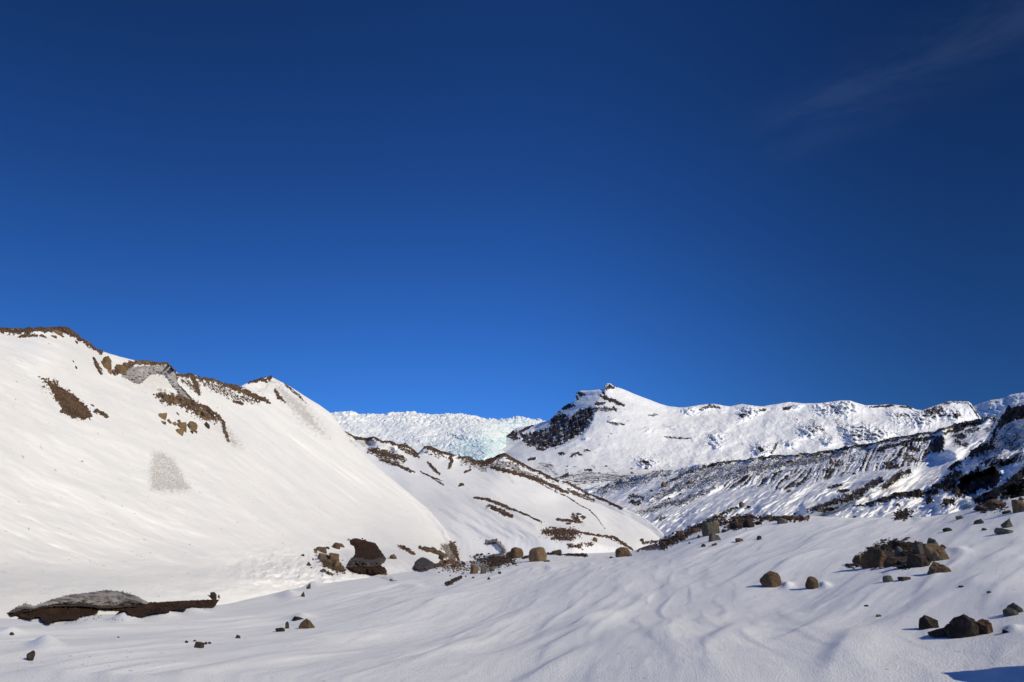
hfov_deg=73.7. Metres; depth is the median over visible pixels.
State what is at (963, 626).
boulder
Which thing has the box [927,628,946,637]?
boulder
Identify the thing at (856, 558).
boulder
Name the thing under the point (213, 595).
boulder
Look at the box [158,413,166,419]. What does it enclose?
boulder
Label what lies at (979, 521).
boulder
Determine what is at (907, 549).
scree
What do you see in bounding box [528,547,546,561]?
boulder
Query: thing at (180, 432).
boulder
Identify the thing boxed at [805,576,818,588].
boulder
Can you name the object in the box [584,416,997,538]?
moraine slope
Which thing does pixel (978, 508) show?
boulder
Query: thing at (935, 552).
boulder
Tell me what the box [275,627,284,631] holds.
boulder
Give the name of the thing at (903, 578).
boulder
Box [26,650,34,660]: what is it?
boulder
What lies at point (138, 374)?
ice cliff
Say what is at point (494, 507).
scree
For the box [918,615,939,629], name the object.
boulder
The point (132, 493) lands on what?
snow hill
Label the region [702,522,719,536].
boulder
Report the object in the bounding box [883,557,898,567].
boulder
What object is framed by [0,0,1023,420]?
sky
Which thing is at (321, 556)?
boulder
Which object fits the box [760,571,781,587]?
boulder
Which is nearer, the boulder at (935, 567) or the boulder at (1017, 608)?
the boulder at (1017, 608)
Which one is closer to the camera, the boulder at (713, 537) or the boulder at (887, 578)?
the boulder at (887, 578)
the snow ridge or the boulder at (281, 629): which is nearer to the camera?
the boulder at (281, 629)
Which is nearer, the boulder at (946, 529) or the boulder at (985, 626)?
the boulder at (985, 626)
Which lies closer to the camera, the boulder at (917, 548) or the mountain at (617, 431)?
the boulder at (917, 548)
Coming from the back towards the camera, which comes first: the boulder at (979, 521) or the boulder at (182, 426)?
the boulder at (182, 426)
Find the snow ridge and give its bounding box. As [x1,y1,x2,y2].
[345,431,663,561]
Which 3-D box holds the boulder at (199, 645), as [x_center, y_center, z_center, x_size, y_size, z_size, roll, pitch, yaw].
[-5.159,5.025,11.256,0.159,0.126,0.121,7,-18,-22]
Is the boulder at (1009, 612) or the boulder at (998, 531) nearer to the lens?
the boulder at (1009, 612)
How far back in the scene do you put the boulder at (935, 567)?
15.00 m
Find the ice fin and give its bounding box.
[485,539,506,557]
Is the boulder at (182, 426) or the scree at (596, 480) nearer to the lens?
the boulder at (182, 426)
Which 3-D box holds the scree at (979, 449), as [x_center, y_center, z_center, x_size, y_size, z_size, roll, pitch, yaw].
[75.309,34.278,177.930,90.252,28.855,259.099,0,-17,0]
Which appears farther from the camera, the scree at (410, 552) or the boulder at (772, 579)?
the scree at (410, 552)
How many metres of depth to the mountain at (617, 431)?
1555.41 m
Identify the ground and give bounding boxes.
[0,496,1023,681]
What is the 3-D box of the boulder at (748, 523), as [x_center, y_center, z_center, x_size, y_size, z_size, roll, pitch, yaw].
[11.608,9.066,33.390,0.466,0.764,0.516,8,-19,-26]
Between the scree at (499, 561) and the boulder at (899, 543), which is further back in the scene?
the scree at (499, 561)
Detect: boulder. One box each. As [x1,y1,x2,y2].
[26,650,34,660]
[53,330,62,335]
[101,356,111,369]
[115,364,125,375]
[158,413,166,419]
[163,392,168,401]
[176,429,183,435]
[177,422,186,431]
[188,421,197,431]
[194,642,203,647]
[210,592,216,599]
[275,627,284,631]
[292,616,302,620]
[299,618,314,628]
[316,547,326,553]
[318,553,325,559]
[329,553,338,559]
[332,543,339,548]
[333,561,339,566]
[346,538,386,574]
[470,565,478,573]
[480,565,485,573]
[509,547,522,558]
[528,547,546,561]
[552,549,561,553]
[615,547,629,556]
[691,528,698,532]
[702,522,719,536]
[708,534,720,541]
[729,521,742,528]
[743,518,754,527]
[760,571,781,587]
[777,518,787,523]
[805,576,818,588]
[852,555,861,563]
[860,546,886,568]
[882,575,892,581]
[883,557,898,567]
[892,541,911,548]
[895,546,902,555]
[897,577,910,580]
[906,552,929,567]
[912,542,924,553]
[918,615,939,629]
[922,543,949,560]
[927,538,938,544]
[927,561,951,574]
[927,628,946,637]
[942,528,951,531]
[944,614,982,637]
[973,505,987,510]
[973,519,983,523]
[975,619,992,633]
[983,499,1003,506]
[994,528,1012,534]
[1000,518,1012,527]
[1003,608,1018,616]
[1006,603,1023,612]
[1011,499,1023,512]
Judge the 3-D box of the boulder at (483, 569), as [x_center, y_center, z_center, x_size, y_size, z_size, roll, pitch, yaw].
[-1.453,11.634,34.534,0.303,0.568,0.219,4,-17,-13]
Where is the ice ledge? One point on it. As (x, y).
(72, 606)
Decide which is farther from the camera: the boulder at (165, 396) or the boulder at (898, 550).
the boulder at (165, 396)
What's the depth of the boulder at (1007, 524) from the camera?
20.44 m
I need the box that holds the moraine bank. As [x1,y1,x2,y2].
[825,399,1023,517]
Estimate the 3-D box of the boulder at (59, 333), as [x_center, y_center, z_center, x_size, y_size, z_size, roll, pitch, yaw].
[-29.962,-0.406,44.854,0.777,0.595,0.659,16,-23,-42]
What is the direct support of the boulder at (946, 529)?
on the ground
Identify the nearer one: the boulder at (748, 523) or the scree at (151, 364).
the boulder at (748, 523)
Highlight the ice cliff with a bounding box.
[122,364,189,398]
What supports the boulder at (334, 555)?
on the ground
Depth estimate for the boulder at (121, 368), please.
50.78 m
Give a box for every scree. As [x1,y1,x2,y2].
[0,328,264,441]
[15,590,130,622]
[312,538,476,576]
[349,436,619,522]
[445,500,1008,585]
[542,526,630,548]
[556,475,635,483]
[602,428,1023,512]
[845,538,922,569]
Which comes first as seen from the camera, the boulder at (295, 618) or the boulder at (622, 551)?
the boulder at (295, 618)
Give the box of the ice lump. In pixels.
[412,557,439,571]
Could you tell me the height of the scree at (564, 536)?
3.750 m
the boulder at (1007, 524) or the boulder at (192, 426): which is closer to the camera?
the boulder at (1007, 524)
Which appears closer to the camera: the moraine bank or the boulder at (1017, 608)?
the boulder at (1017, 608)
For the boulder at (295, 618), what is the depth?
18.09 m
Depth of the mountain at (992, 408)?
2632.50 m
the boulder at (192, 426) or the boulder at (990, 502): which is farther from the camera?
the boulder at (192, 426)
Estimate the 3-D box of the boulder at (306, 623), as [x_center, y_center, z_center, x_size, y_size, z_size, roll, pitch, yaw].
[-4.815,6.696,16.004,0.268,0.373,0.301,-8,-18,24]
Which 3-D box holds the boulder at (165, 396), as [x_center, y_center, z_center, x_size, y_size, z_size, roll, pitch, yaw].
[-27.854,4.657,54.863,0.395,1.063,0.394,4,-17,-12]
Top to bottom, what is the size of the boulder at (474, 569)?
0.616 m
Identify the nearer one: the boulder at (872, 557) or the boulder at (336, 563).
the boulder at (872, 557)
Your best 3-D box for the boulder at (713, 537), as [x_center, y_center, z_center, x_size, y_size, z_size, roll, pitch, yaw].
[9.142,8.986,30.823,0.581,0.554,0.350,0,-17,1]
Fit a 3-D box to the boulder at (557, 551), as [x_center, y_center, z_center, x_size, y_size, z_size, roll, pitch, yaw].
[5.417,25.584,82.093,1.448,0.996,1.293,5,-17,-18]
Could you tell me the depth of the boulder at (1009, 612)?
9.56 m
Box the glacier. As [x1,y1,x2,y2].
[331,411,544,459]
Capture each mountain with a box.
[502,383,980,489]
[973,393,1023,417]
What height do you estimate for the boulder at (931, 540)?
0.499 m
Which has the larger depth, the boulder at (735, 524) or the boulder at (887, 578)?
the boulder at (735, 524)
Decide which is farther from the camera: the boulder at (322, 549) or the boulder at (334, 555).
the boulder at (322, 549)
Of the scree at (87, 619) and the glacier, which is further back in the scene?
the glacier
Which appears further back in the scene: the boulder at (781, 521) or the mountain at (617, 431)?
the mountain at (617, 431)
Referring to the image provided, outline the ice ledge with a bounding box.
[8,590,218,623]
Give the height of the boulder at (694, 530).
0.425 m
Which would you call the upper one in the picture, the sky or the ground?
the sky
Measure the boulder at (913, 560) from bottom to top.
0.578 m
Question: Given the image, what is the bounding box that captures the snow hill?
[0,326,460,618]
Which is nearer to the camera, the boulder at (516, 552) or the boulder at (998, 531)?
the boulder at (998, 531)
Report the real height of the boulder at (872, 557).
0.938 m
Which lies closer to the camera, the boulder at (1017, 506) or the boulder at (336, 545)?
the boulder at (1017, 506)
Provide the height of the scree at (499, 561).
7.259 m
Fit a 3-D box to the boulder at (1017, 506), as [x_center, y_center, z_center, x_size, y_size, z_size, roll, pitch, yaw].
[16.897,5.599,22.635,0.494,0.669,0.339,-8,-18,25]
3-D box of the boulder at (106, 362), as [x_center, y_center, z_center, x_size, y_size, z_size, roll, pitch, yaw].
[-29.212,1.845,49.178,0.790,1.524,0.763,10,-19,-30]

